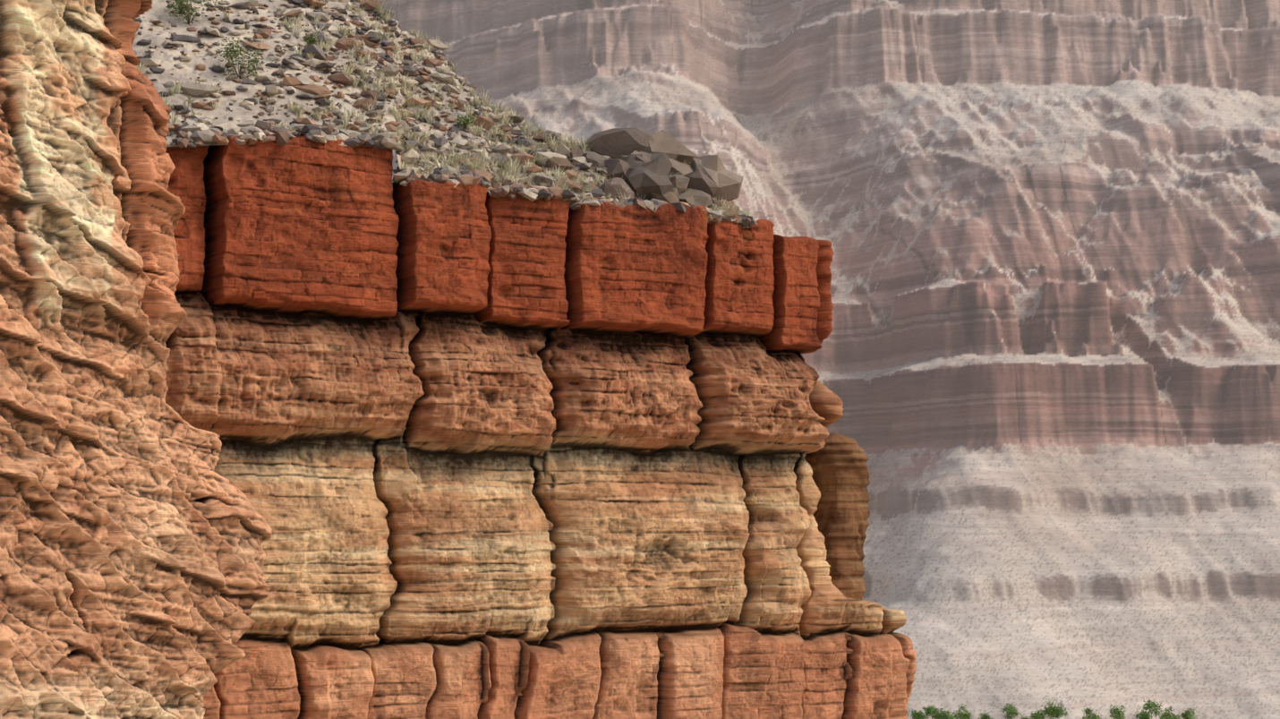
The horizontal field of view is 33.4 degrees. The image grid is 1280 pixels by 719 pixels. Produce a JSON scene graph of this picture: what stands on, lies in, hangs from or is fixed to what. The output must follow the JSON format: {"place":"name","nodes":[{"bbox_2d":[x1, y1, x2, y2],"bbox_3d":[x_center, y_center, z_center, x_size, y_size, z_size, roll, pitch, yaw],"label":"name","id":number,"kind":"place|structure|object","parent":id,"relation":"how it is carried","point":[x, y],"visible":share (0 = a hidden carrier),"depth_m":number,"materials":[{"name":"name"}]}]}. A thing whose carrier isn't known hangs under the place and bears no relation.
{"place":"outdoors","nodes":[
{"label":"outdoors","id":0,"kind":"place"},
{"bbox_2d":[0,0,272,718],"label":"cliff","id":1,"kind":"structure","parent":0,"point":[135,530],"depth_m":36.15,"materials":[{"name":"brown stone"}]},
{"bbox_2d":[132,0,618,201],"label":"scree slope","id":2,"kind":"structure","parent":0,"point":[158,11],"depth_m":51.47,"materials":[{"name":"grey gravel"}]},
{"bbox_2d":[165,0,222,24],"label":"shrub","id":3,"kind":"object","parent":2,"relation":"on","point":[179,4],"visible":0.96,"depth_m":52.29,"materials":[{"name":"green plant"}]},
{"bbox_2d":[213,30,273,83],"bbox_3d":[-9.452,-7.132,50.311,1.579,1.186,1.112,3,-6,-27],"label":"shrub","id":4,"kind":"object","parent":2,"relation":"on","point":[242,65],"visible":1,"depth_m":50.23,"materials":[{"name":"green plant"}]},
{"bbox_2d":[302,33,317,45],"bbox_3d":[-8.190,-7.920,53.030,0.449,0.330,0.419,0,-5,-1],"label":"shrub","id":5,"kind":"object","parent":2,"relation":"on","point":[310,41],"visible":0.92,"depth_m":52.93,"materials":[{"name":"green plant"}]},
{"bbox_2d":[133,0,756,222],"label":"scree stones","id":6,"kind":"object","parent":2,"relation":"on","point":[250,103],"visible":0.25,"depth_m":52.64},
{"bbox_2d":[136,0,758,216],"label":"dry grass tufts","id":7,"kind":"object","parent":2,"relation":"on","point":[511,166],"visible":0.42,"depth_m":52.91,"materials":[{"name":"green plant"}]},
{"bbox_2d":[454,110,477,129],"bbox_3d":[-4.373,-5.969,53.317,0.542,0.654,0.791,3,-6,-30],"label":"shrub","id":8,"kind":"object","parent":2,"relation":"on","point":[466,119],"visible":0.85,"depth_m":53.27,"materials":[{"name":"green plant"}]},
{"bbox_2d":[545,127,743,214],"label":"scree boulders","id":9,"kind":"object","parent":2,"relation":"on","point":[641,163],"visible":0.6,"depth_m":54.58,"materials":[{"name":"grey stone"}]},
{"bbox_2d":[164,133,916,718],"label":"cliff","id":10,"kind":"structure","parent":0,"point":[483,454],"depth_m":50.39,"materials":[{"name":"brown stone"}]},
{"bbox_2d":[165,118,758,228],"bbox_3d":[-4.525,-4.443,50.416,17.616,1.579,1.414,3,-6,-30],"label":"rock rubble","id":11,"kind":"object","parent":10,"relation":"on","point":[194,132],"visible":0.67,"depth_m":49.22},
{"bbox_2d":[804,432,870,599],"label":"rock pillar","id":12,"kind":"structure","parent":10,"relation":"on","point":[837,462],"depth_m":57.45,"materials":[{"name":"brown stone"}]},
{"bbox_2d":[377,0,1279,718],"bbox_3d":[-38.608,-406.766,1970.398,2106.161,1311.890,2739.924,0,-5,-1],"label":"canyon wall","id":13,"kind":"structure","parent":0,"point":[1044,360],"depth_m":1248.63,"materials":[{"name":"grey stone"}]},
{"bbox_2d":[908,708,928,718],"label":"tree","id":14,"kind":"object","parent":13,"relation":"on","point":[918,714],"visible":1,"depth_m":855.78,"materials":[{"name":"green plant"}]},
{"bbox_2d":[920,703,938,717],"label":"tree","id":15,"kind":"object","parent":13,"relation":"on","point":[927,710],"visible":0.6,"depth_m":859.36,"materials":[{"name":"green plant"}]},
{"bbox_2d":[929,706,952,718],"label":"tree","id":16,"kind":"object","parent":13,"relation":"on","point":[935,714],"visible":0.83,"depth_m":853.29,"materials":[{"name":"green plant"}]},
{"bbox_2d":[939,708,959,718],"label":"tree","id":17,"kind":"object","parent":13,"relation":"on","point":[949,713],"visible":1,"depth_m":842.29,"materials":[{"name":"green plant"}]},
{"bbox_2d":[954,703,972,718],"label":"tree","id":18,"kind":"object","parent":13,"relation":"on","point":[963,715],"visible":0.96,"depth_m":854.83,"materials":[{"name":"green plant"}]},
{"bbox_2d":[977,710,993,718],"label":"tree","id":19,"kind":"object","parent":13,"relation":"on","point":[985,716],"visible":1,"depth_m":852.90,"materials":[{"name":"green plant"}]},
{"bbox_2d":[999,702,1021,718],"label":"tree","id":20,"kind":"object","parent":13,"relation":"on","point":[1011,712],"visible":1,"depth_m":854.32,"materials":[{"name":"green plant"}]},
{"bbox_2d":[1028,708,1049,718],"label":"tree","id":21,"kind":"object","parent":13,"relation":"on","point":[1037,715],"visible":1,"depth_m":851.70,"materials":[{"name":"green plant"}]},
{"bbox_2d":[1041,698,1065,718],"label":"tree","id":22,"kind":"object","parent":13,"relation":"on","point":[1048,708],"visible":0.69,"depth_m":854.09,"materials":[{"name":"green plant"}]},
{"bbox_2d":[1046,699,1068,718],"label":"tree","id":23,"kind":"object","parent":13,"relation":"on","point":[1054,710],"visible":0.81,"depth_m":853.74,"materials":[{"name":"green plant"}]},
{"bbox_2d":[1079,707,1100,718],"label":"tree","id":24,"kind":"object","parent":13,"relation":"on","point":[1088,710],"visible":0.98,"depth_m":853.73,"materials":[{"name":"green plant"}]},
{"bbox_2d":[1108,702,1126,718],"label":"tree","id":25,"kind":"object","parent":13,"relation":"on","point":[1115,712],"visible":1,"depth_m":865.72,"materials":[{"name":"green plant"}]},
{"bbox_2d":[1133,708,1152,718],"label":"tree","id":26,"kind":"object","parent":13,"relation":"on","point":[1142,715],"visible":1,"depth_m":856.60,"materials":[{"name":"green plant"}]},
{"bbox_2d":[1139,699,1164,717],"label":"tree","id":27,"kind":"object","parent":13,"relation":"on","point":[1154,705],"visible":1,"depth_m":880.76,"materials":[{"name":"green plant"}]},
{"bbox_2d":[1157,706,1178,718],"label":"tree","id":28,"kind":"object","parent":13,"relation":"on","point":[1166,713],"visible":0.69,"depth_m":869.03,"materials":[{"name":"green plant"}]},
{"bbox_2d":[1164,713,1183,718],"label":"tree","id":29,"kind":"object","parent":13,"relation":"on","point":[1174,717],"visible":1,"depth_m":841.69,"materials":[{"name":"green plant"}]},
{"bbox_2d":[1181,708,1197,718],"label":"tree","id":30,"kind":"object","parent":13,"relation":"on","point":[1187,714],"visible":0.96,"depth_m":859.75,"materials":[{"name":"green plant"}]}
]}

